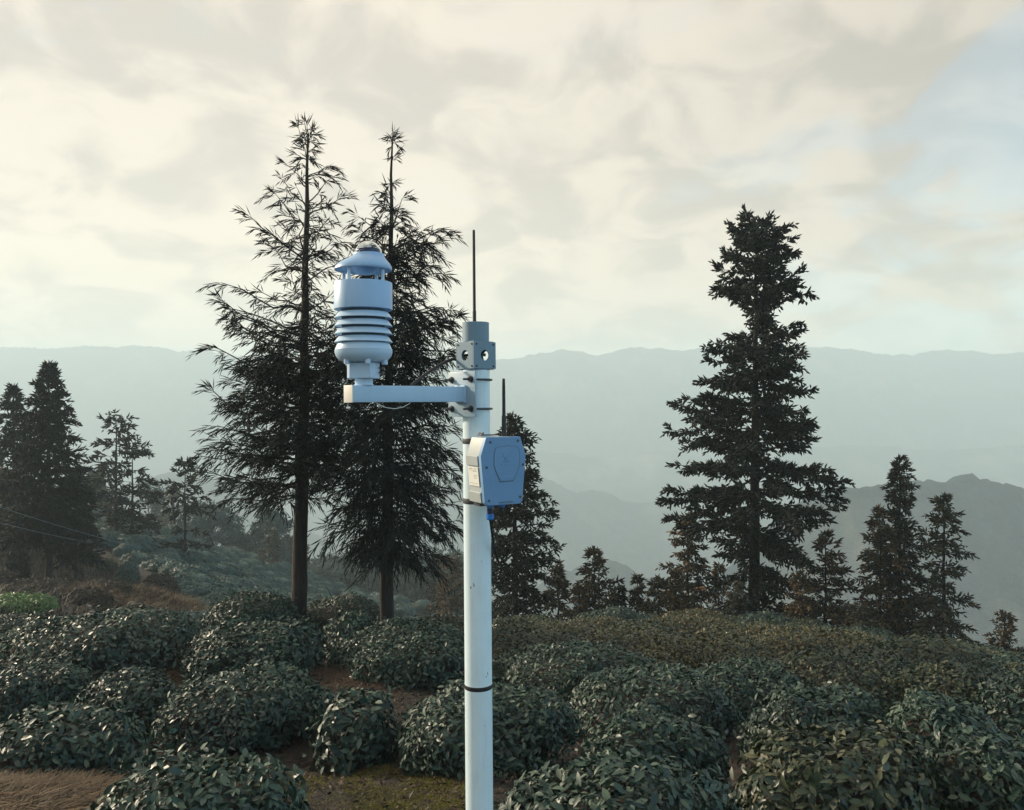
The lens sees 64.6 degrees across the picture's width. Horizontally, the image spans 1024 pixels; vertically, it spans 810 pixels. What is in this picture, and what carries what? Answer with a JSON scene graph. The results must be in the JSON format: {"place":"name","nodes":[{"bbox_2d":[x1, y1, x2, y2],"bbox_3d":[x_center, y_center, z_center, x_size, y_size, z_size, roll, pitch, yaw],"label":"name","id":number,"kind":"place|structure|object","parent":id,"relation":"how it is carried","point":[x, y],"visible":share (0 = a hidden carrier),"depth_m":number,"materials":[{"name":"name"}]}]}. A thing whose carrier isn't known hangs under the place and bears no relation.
{"place":"outdoors","nodes":[
{"label":"outdoors","id":0,"kind":"place"},
{"bbox_2d":[0,546,170,620],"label":"scrub grass","id":1,"kind":"structure","parent":0,"point":[56,591],"depth_m":26.68,"materials":[{"name":"brown plant"}]},
{"bbox_2d":[35,472,463,615],"bbox_3d":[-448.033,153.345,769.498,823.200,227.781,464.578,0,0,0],"label":"hill","id":2,"kind":"structure","parent":0,"point":[207,487],"depth_m":806.47,"materials":[{"name":"grey"}]},
{"bbox_2d":[0,646,751,809],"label":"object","id":3,"kind":"object","parent":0,"point":[371,765],"visible":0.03,"depth_m":5.50,"materials":[{"name":"plant"}]},
{"bbox_2d":[0,504,875,809],"bbox_3d":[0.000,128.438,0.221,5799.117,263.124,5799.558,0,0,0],"label":"ground","id":4,"kind":"structure","parent":0,"point":[296,756],"depth_m":6.12,"materials":[{"name":"soil"}]},
{"bbox_2d":[4,548,34,581],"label":"shrub","id":5,"kind":"object","parent":4,"relation":"on","point":[17,563],"visible":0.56,"depth_m":30.85,"materials":[{"name":"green plant"}]},
{"bbox_2d":[0,382,41,552],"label":"conifer","id":6,"kind":"object","parent":4,"relation":"on","point":[7,440],"visible":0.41,"depth_m":41.68,"materials":[{"name":"plant"}]},
{"bbox_2d":[0,608,55,659],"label":"tea bush","id":7,"kind":"object","parent":4,"relation":"on","point":[8,622],"visible":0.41,"depth_m":11.60,"materials":[{"name":"green plant"}]},
{"bbox_2d":[0,590,62,613],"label":"green bush","id":8,"kind":"object","parent":4,"relation":"on","point":[40,601],"visible":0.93,"depth_m":21.78,"materials":[{"name":"green plant"}]},
{"bbox_2d":[0,573,77,591],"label":"shrub","id":9,"kind":"object","parent":4,"relation":"on","point":[47,580],"visible":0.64,"depth_m":27.87,"materials":[{"name":"green plant"}]},
{"bbox_2d":[0,360,99,577],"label":"conifer","id":10,"kind":"object","parent":4,"relation":"on","point":[49,502],"visible":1,"depth_m":35.46,"materials":[{"name":"green plant"}]},
{"bbox_2d":[0,651,100,727],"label":"tea bush","id":11,"kind":"object","parent":4,"relation":"on","point":[21,691],"visible":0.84,"depth_m":7.26,"materials":[{"name":"green plant"}]},
{"bbox_2d":[0,766,141,809],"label":"straw","id":12,"kind":"object","parent":4,"relation":"on","point":[59,792],"visible":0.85,"depth_m":4.28,"materials":[{"name":"brown plant"}]},
{"bbox_2d":[53,463,109,579],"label":"conifer","id":13,"kind":"object","parent":4,"relation":"on","point":[86,555],"visible":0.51,"depth_m":36.82,"materials":[{"name":"plant"}]},
{"bbox_2d":[0,693,163,779],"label":"tea bush","id":14,"kind":"object","parent":4,"relation":"on","point":[63,739],"visible":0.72,"depth_m":5.26,"materials":[{"name":"green plant"}]},
{"bbox_2d":[60,584,113,604],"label":"shrub","id":15,"kind":"object","parent":4,"relation":"on","point":[86,593],"visible":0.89,"depth_m":24.79,"materials":[{"name":"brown plant"}]},
{"bbox_2d":[79,470,118,509],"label":"broadleaf tree","id":16,"kind":"object","parent":4,"relation":"on","point":[101,503],"visible":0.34,"depth_m":65.57,"materials":[{"name":"green plant"}]},
{"bbox_2d":[0,600,201,676],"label":"tea bush","id":17,"kind":"object","parent":4,"relation":"on","point":[106,640],"visible":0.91,"depth_m":9.32,"materials":[{"name":"green plant"}]},
{"bbox_2d":[80,408,160,540],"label":"conifer","id":18,"kind":"object","parent":4,"relation":"on","point":[117,500],"visible":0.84,"depth_m":49.82,"materials":[{"name":"plant"}]},
{"bbox_2d":[71,660,180,733],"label":"tea bush","id":19,"kind":"object","parent":4,"relation":"on","point":[138,692],"visible":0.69,"depth_m":6.96,"materials":[{"name":"green plant"}]},
{"bbox_2d":[116,561,140,582],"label":"shrub","id":20,"kind":"object","parent":4,"relation":"on","point":[128,571],"visible":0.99,"depth_m":37.76,"materials":[{"name":"green plant"}]},
{"bbox_2d":[92,436,165,534],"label":"conifer","id":21,"kind":"object","parent":4,"relation":"on","point":[144,521],"visible":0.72,"depth_m":50.75,"materials":[{"name":"plant"}]},
{"bbox_2d":[110,533,157,552],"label":"tea bush","id":22,"kind":"object","parent":4,"relation":"on","point":[145,541],"visible":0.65,"depth_m":47.36,"materials":[{"name":"green plant"}]},
{"bbox_2d":[61,579,209,620],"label":"dry grass","id":23,"kind":"structure","parent":4,"relation":"on","point":[184,601],"depth_m":27.03,"materials":[{"name":"plant"}]},
{"bbox_2d":[106,728,177,790],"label":"seedling","id":24,"kind":"object","parent":4,"relation":"on","point":[144,750],"visible":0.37,"depth_m":4.49,"materials":[{"name":"green plant"}]},
{"bbox_2d":[137,572,180,597],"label":"shrub","id":25,"kind":"object","parent":4,"relation":"on","point":[161,582],"visible":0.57,"depth_m":33.80,"materials":[{"name":"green plant"}]},
{"bbox_2d":[134,556,189,572],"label":"tea bush","id":26,"kind":"object","parent":4,"relation":"on","point":[152,564],"visible":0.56,"depth_m":43.20,"materials":[{"name":"green plant"}]},
{"bbox_2d":[150,486,192,527],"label":"broadleaf tree","id":27,"kind":"object","parent":4,"relation":"on","point":[164,520],"visible":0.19,"depth_m":94.88,"materials":[{"name":"green plant"}]},
{"bbox_2d":[157,456,215,562],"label":"conifer","id":28,"kind":"object","parent":4,"relation":"on","point":[187,509],"visible":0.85,"depth_m":49.81,"materials":[{"name":"plant"}]},
{"bbox_2d":[167,562,211,576],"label":"tea bush","id":29,"kind":"object","parent":4,"relation":"on","point":[181,567],"visible":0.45,"depth_m":39.89,"materials":[{"name":"green plant"}]},
{"bbox_2d":[167,570,220,584],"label":"tea bush","id":30,"kind":"object","parent":4,"relation":"on","point":[191,575],"visible":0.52,"depth_m":38.20,"materials":[{"name":"green plant"}]},
{"bbox_2d":[176,584,214,599],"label":"tea bush","id":31,"kind":"object","parent":4,"relation":"on","point":[197,590],"visible":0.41,"depth_m":34.96,"materials":[{"name":"green plant"}]},
{"bbox_2d":[86,742,310,809],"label":"tea bush","id":32,"kind":"object","parent":4,"relation":"on","point":[182,784],"visible":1,"depth_m":3.98,"materials":[{"name":"green plant"}]},
{"bbox_2d":[173,499,248,546],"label":"broadleaf tree","id":33,"kind":"object","parent":4,"relation":"on","point":[221,523],"visible":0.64,"depth_m":86.86,"materials":[{"name":"green plant"}]},
{"bbox_2d":[191,589,231,609],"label":"tea bush","id":34,"kind":"object","parent":4,"relation":"on","point":[213,598],"visible":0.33,"depth_m":30.21,"materials":[{"name":"green plant"}]},
{"bbox_2d":[150,655,334,759],"bbox_3d":[-2.111,2.433,6.610,1.379,0.674,1.308,0,0,0],"label":"tea bush","id":35,"kind":"object","parent":4,"relation":"on","point":[241,710],"visible":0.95,"depth_m":6.25,"materials":[{"name":"green plant"}]},
{"bbox_2d":[200,586,303,633],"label":"tea bush","id":36,"kind":"object","parent":4,"relation":"on","point":[268,607],"visible":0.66,"depth_m":12.19,"materials":[{"name":"green plant"}]},
{"bbox_2d":[178,613,326,681],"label":"tea bush","id":37,"kind":"object","parent":4,"relation":"on","point":[283,640],"visible":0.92,"depth_m":9.14,"materials":[{"name":"green plant"}]},
{"bbox_2d":[243,509,293,559],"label":"broadleaf tree","id":38,"kind":"object","parent":4,"relation":"on","point":[280,528],"visible":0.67,"depth_m":87.22,"materials":[{"name":"green plant"}]},
{"bbox_2d":[256,527,283,562],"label":"conifer","id":39,"kind":"object","parent":4,"relation":"on","point":[275,544],"visible":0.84,"depth_m":71.76,"materials":[{"name":"plant"}]},
{"bbox_2d":[185,113,380,626],"bbox_3d":[-3.721,-0.368,13.071,3.286,8.700,2.973,0,0,0],"label":"cedar tree","id":40,"kind":"object","parent":4,"relation":"on","point":[294,383],"visible":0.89,"depth_m":12.66,"materials":[{"name":"green plant"}]},
{"bbox_2d":[320,609,377,661],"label":"tea bush","id":41,"kind":"object","parent":4,"relation":"on","point":[342,630],"visible":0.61,"depth_m":10.75,"materials":[{"name":"green plant"}]},
{"bbox_2d":[290,656,407,698],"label":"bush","id":42,"kind":"object","parent":4,"relation":"on","point":[324,670],"visible":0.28,"depth_m":8.63,"materials":[{"name":"plant"}]},
{"bbox_2d":[302,685,401,776],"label":"tea bush","id":43,"kind":"object","parent":4,"relation":"on","point":[359,732],"visible":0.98,"depth_m":5.79,"materials":[{"name":"green plant"}]},
{"bbox_2d":[305,591,400,637],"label":"tea bush","id":44,"kind":"object","parent":4,"relation":"on","point":[344,605],"visible":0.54,"depth_m":12.99,"materials":[{"name":"green plant"}]},
{"bbox_2d":[280,763,465,809],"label":"moss","id":45,"kind":"object","parent":4,"relation":"on","point":[441,804],"visible":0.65,"depth_m":5.13,"materials":[{"name":"plant"}]},
{"bbox_2d":[283,122,471,625],"bbox_3d":[-1.898,-0.128,12.547,3.060,8.409,2.894,0,0,0],"label":"cedar tree","id":46,"kind":"object","parent":4,"relation":"on","point":[384,550],"visible":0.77,"depth_m":12.17,"materials":[{"name":"green plant"}]},
{"bbox_2d":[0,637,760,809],"bbox_3d":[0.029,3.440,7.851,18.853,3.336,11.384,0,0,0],"label":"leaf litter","id":47,"kind":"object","parent":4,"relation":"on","point":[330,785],"visible":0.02,"depth_m":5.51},
{"bbox_2d":[326,615,464,670],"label":"tea bush","id":48,"kind":"object","parent":4,"relation":"on","point":[387,630],"visible":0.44,"depth_m":9.54,"materials":[{"name":"green plant"}]},
{"bbox_2d":[347,628,464,691],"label":"tea bush","id":49,"kind":"object","parent":4,"relation":"on","point":[409,662],"visible":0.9,"depth_m":8.48,"materials":[{"name":"green plant"}]},
{"bbox_2d":[394,554,431,602],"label":"pine tree","id":50,"kind":"object","parent":4,"relation":"on","point":[402,584],"visible":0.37,"depth_m":93.99,"materials":[{"name":"green plant"}]},
{"bbox_2d":[419,558,453,617],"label":"conifer","id":51,"kind":"object","parent":4,"relation":"on","point":[431,587],"visible":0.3,"depth_m":61.76,"materials":[{"name":"plant"}]},
{"bbox_2d":[427,551,463,629],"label":"conifer","id":52,"kind":"object","parent":4,"relation":"on","point":[448,606],"visible":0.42,"depth_m":47.66,"materials":[{"name":"plant"}]},
{"bbox_2d":[456,321,495,809],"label":"mast","id":53,"kind":"object","parent":4,"relation":"on","point":[476,344],"visible":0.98,"depth_m":2.66,"materials":[{"name":"metal"}]},
{"bbox_2d":[344,371,492,416],"bbox_3d":[-0.280,-0.034,2.562,0.535,0.148,0.146,0,0,-41],"label":"bracket arm","id":54,"kind":"object","parent":53,"relation":"attached to","point":[458,393],"visible":0.98,"depth_m":2.57},
{"bbox_2d":[334,241,392,385],"bbox_3d":[-0.444,-0.274,2.424,0.172,0.432,0.172,0,0,9],"label":"weather sensor","id":55,"kind":"object","parent":54,"relation":"on","point":[363,341],"visible":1,"depth_m":2.36,"materials":[{"name":"plastic"}]},
{"bbox_2d":[466,378,525,519],"bbox_3d":[-0.051,0.140,2.586,0.163,0.450,0.113,0,0,-28],"label":"logger box","id":56,"kind":"object","parent":53,"relation":"attached to","point":[496,465],"visible":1,"depth_m":2.54,"materials":[{"name":"paint"}]},
{"bbox_2d":[395,671,585,779],"bbox_3d":[-0.156,2.329,5.875,1.412,0.670,1.199,0,0,0],"label":"tea bush","id":57,"kind":"object","parent":4,"relation":"on","point":[527,731],"visible":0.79,"depth_m":5.61,"materials":[{"name":"green plant"}]},
{"bbox_2d":[463,412,571,629],"bbox_3d":[0.123,4.394,24.061,3.402,8.497,3.370,0,0,0],"label":"conifer","id":58,"kind":"object","parent":4,"relation":"on","point":[515,541],"visible":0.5,"depth_m":23.69,"materials":[{"name":"green plant"}]},
{"bbox_2d":[492,613,568,637],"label":"tea bush","id":59,"kind":"object","parent":4,"relation":"on","point":[530,619],"visible":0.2,"depth_m":14.18,"materials":[{"name":"green plant"}]},
{"bbox_2d":[492,642,574,693],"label":"tea bush","id":60,"kind":"object","parent":4,"relation":"on","point":[508,656],"visible":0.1,"depth_m":9.89,"materials":[{"name":"green plant"}]},
{"bbox_2d":[492,621,596,674],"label":"tea bush","id":61,"kind":"object","parent":4,"relation":"on","point":[507,642],"visible":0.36,"depth_m":10.81,"materials":[{"name":"green plant"}]},
{"bbox_2d":[494,618,597,641],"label":"tea bush","id":62,"kind":"object","parent":4,"relation":"on","point":[558,625],"visible":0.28,"depth_m":13.24,"materials":[{"name":"green plant"}]},
{"bbox_2d":[540,559,575,622],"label":"conifer","id":63,"kind":"object","parent":4,"relation":"on","point":[556,581],"visible":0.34,"depth_m":22.95,"materials":[{"name":"plant"}]},
{"bbox_2d":[560,581,592,619],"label":"conifer","id":64,"kind":"object","parent":4,"relation":"on","point":[577,591],"visible":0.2,"depth_m":22.41,"materials":[{"name":"plant"}]},
{"bbox_2d":[499,634,661,703],"bbox_3d":[0.784,2.851,8.525,1.832,0.780,1.337,0,0,0],"label":"tea bush","id":65,"kind":"object","parent":4,"relation":"on","point":[567,670],"visible":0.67,"depth_m":8.31,"materials":[{"name":"green plant"}]},
{"bbox_2d":[567,545,619,618],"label":"conifer","id":66,"kind":"object","parent":4,"relation":"on","point":[591,585],"visible":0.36,"depth_m":22.89,"materials":[{"name":"plant"}]},
{"bbox_2d":[563,612,627,633],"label":"tea bush","id":67,"kind":"object","parent":4,"relation":"on","point":[599,621],"visible":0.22,"depth_m":14.39,"materials":[{"name":"green plant"}]},
{"bbox_2d":[570,604,654,625],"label":"tea bush","id":68,"kind":"object","parent":4,"relation":"on","point":[617,612],"visible":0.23,"depth_m":15.64,"materials":[{"name":"green plant"}]},
{"bbox_2d":[493,741,742,809],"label":"tea bush","id":69,"kind":"object","parent":4,"relation":"on","point":[601,786],"visible":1,"depth_m":3.89,"materials":[{"name":"green plant"}]},
{"bbox_2d":[565,623,686,663],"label":"tea bush","id":70,"kind":"object","parent":4,"relation":"on","point":[634,644],"visible":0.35,"depth_m":10.92,"materials":[{"name":"green plant"}]},
{"bbox_2d":[624,571,646,614],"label":"conifer","id":71,"kind":"object","parent":4,"relation":"on","point":[637,591],"visible":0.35,"depth_m":23.93,"materials":[{"name":"plant"}]},
{"bbox_2d":[592,617,688,639],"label":"tea bush","id":72,"kind":"object","parent":4,"relation":"on","point":[640,623],"visible":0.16,"depth_m":13.35,"materials":[{"name":"green plant"}]},
{"bbox_2d":[570,702,737,799],"bbox_3d":[0.899,2.339,5.279,1.134,0.735,0.858,0,0,-21],"label":"tea bush","id":73,"kind":"object","parent":4,"relation":"on","point":[651,733],"visible":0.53,"depth_m":5.13,"materials":[{"name":"green plant"}]},
{"bbox_2d":[633,574,674,616],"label":"conifer","id":74,"kind":"object","parent":4,"relation":"on","point":[648,607],"visible":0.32,"depth_m":22.90,"materials":[{"name":"plant"}]},
{"bbox_2d":[566,656,745,743],"bbox_3d":[1.277,2.700,7.232,1.643,0.741,1.504,0,0,0],"label":"tea bush","id":75,"kind":"object","parent":4,"relation":"on","point":[670,690],"visible":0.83,"depth_m":7.01,"materials":[{"name":"green plant"}]},
{"bbox_2d":[653,568,695,615],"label":"conifer","id":76,"kind":"object","parent":4,"relation":"on","point":[679,598],"visible":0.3,"depth_m":21.92,"materials":[{"name":"plant"}]},
{"bbox_2d":[641,614,723,634],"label":"tea bush","id":77,"kind":"object","parent":4,"relation":"on","point":[687,627],"visible":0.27,"depth_m":14.29,"materials":[{"name":"green plant"}]},
{"bbox_2d":[649,511,722,614],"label":"conifer","id":78,"kind":"object","parent":4,"relation":"on","point":[692,567],"visible":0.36,"depth_m":24.84,"materials":[{"name":"plant"}]},
{"bbox_2d":[656,606,734,626],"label":"tea bush","id":79,"kind":"object","parent":4,"relation":"on","point":[691,612],"visible":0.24,"depth_m":17.02,"materials":[{"name":"green plant"}]},
{"bbox_2d":[639,629,786,678],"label":"tea bush","id":80,"kind":"object","parent":4,"relation":"on","point":[694,650],"visible":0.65,"depth_m":10.01,"materials":[{"name":"green plant"}]},
{"bbox_2d":[719,580,755,618],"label":"conifer","id":81,"kind":"object","parent":4,"relation":"on","point":[733,596],"visible":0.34,"depth_m":22.44,"materials":[{"name":"plant"}]},
{"bbox_2d":[690,619,789,642],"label":"tea bush","id":82,"kind":"object","parent":4,"relation":"on","point":[747,631],"visible":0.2,"depth_m":13.27,"materials":[{"name":"green plant"}]},
{"bbox_2d":[691,652,813,723],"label":"tea bush","id":83,"kind":"object","parent":4,"relation":"on","point":[741,683],"visible":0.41,"depth_m":7.88,"materials":[{"name":"green plant"}]},
{"bbox_2d":[655,203,855,620],"bbox_3d":[7.035,0.693,23.660,5.533,13.341,5.795,0,0,18],"label":"fir tree","id":84,"kind":"object","parent":4,"relation":"on","point":[746,447],"visible":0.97,"depth_m":23.46,"materials":[{"name":"green plant"}]},
{"bbox_2d":[735,609,797,627],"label":"tea bush","id":85,"kind":"object","parent":4,"relation":"on","point":[775,617],"visible":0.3,"depth_m":16.68,"materials":[{"name":"green plant"}]},
{"bbox_2d":[782,569,822,625],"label":"conifer","id":86,"kind":"object","parent":4,"relation":"on","point":[803,605],"visible":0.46,"depth_m":22.41,"materials":[{"name":"plant"}]},
{"bbox_2d":[733,675,887,762],"bbox_3d":[2.446,2.539,6.359,1.203,0.742,0.998,0,0,-37],"label":"tea bush","id":87,"kind":"object","parent":4,"relation":"on","point":[822,707],"visible":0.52,"depth_m":6.23,"materials":[{"name":"green plant"}]},
{"bbox_2d":[743,618,885,672],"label":"tea bush","id":88,"kind":"object","parent":4,"relation":"on","point":[787,641],"visible":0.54,"depth_m":10.78,"materials":[{"name":"green plant"}]},
{"bbox_2d":[791,528,870,626],"bbox_3d":[8.999,5.480,23.049,2.213,4.006,2.421,0,0,41],"label":"conifer","id":89,"kind":"object","parent":4,"relation":"on","point":[825,609],"visible":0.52,"depth_m":22.91,"materials":[{"name":"plant"}]},
{"bbox_2d":[727,713,954,809],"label":"tea bush","id":90,"kind":"object","parent":4,"relation":"on","point":[817,771],"visible":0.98,"depth_m":4.50,"materials":[{"name":"green plant"}]},
{"bbox_2d":[769,641,917,717],"bbox_3d":[3.450,2.898,8.420,1.810,0.762,1.512,0,0,0],"label":"tea bush","id":91,"kind":"object","parent":4,"relation":"on","point":[871,672],"visible":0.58,"depth_m":8.25,"materials":[{"name":"green plant"}]},
{"bbox_2d":[829,601,891,633],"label":"conifer","id":92,"kind":"object","parent":4,"relation":"on","point":[851,616],"visible":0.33,"depth_m":21.42,"materials":[{"name":"plant"}]},
{"bbox_2d":[845,503,916,634],"bbox_3d":[9.990,4.890,22.050,1.862,4.527,1.729,0,0,0],"label":"conifer","id":93,"kind":"object","parent":4,"relation":"on","point":[868,556],"visible":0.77,"depth_m":21.89,"materials":[{"name":"plant"}]},
{"bbox_2d":[858,453,940,636],"bbox_3d":[10.790,4.373,22.452,2.183,6.093,2.184,0,0,28],"label":"conifer","id":94,"kind":"object","parent":4,"relation":"on","point":[902,527],"visible":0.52,"depth_m":22.30,"materials":[{"name":"plant"}]},
{"bbox_2d":[847,629,1010,679],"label":"tea bush","id":95,"kind":"object","parent":4,"relation":"on","point":[914,650],"visible":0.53,"depth_m":9.85,"materials":[{"name":"green plant"}]},
{"bbox_2d":[879,685,1002,771],"bbox_3d":[3.150,2.467,5.957,0.973,0.746,0.832,0,0,0],"label":"tea bush","id":96,"kind":"object","parent":4,"relation":"on","point":[916,712],"visible":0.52,"depth_m":5.86,"materials":[{"name":"green plant"}]},
{"bbox_2d":[902,492,981,643],"bbox_3d":[11.196,4.596,20.986,2.027,4.766,1.919,0,0,0],"label":"conifer","id":97,"kind":"object","parent":4,"relation":"on","point":[944,610],"visible":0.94,"depth_m":20.87,"materials":[{"name":"green plant"}]},
{"bbox_2d":[887,652,999,717],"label":"tea bush","id":98,"kind":"object","parent":4,"relation":"on","point":[951,680],"visible":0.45,"depth_m":7.77,"materials":[{"name":"green plant"}]},
{"bbox_2d":[916,717,1023,809],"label":"tea bush","id":99,"kind":"object","parent":4,"relation":"on","point":[977,771],"visible":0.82,"depth_m":4.59,"materials":[{"name":"green plant"}]},
{"bbox_2d":[971,668,1023,745],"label":"tea bush","id":100,"kind":"object","parent":4,"relation":"on","point":[1006,702],"visible":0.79,"depth_m":7.21,"materials":[{"name":"green plant"}]},
{"bbox_2d":[982,609,1023,653],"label":"conifer","id":101,"kind":"object","parent":4,"relation":"on","point":[1004,616],"visible":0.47,"depth_m":19.45,"materials":[{"name":"plant"}]},
{"bbox_2d":[0,345,1023,488],"bbox_3d":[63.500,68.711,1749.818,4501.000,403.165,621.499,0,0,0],"label":"mountain range","id":102,"kind":"structure","parent":0,"point":[581,404],"depth_m":1671.90,"materials":[{"name":"grey"}]},
{"bbox_2d":[0,0,1023,366],"label":"sky","id":103,"kind":"structure","parent":0,"point":[596,154],"materials":[{"name":"white"}]},
{"bbox_2d":[376,477,772,610],"bbox_3d":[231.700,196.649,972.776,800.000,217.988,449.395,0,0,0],"label":"hill","id":104,"kind":"structure","parent":0,"point":[633,536],"depth_m":948.41,"materials":[{"name":"grey"}]},
{"bbox_2d":[509,558,665,619],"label":"hill","id":105,"kind":"structure","parent":0,"point":[619,570],"depth_m":512.77,"materials":[{"name":"grey"}]},
{"bbox_2d":[237,445,1023,545],"bbox_3d":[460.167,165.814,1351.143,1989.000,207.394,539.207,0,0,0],"label":"mountain range","id":106,"kind":"structure","parent":0,"point":[646,477],"depth_m":1336.95,"materials":[{"name":"grey"}]},
{"bbox_2d":[706,473,1023,652],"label":"hill","id":107,"kind":"structure","parent":0,"point":[992,520],"depth_m":404.06,"materials":[{"name":"grey"}]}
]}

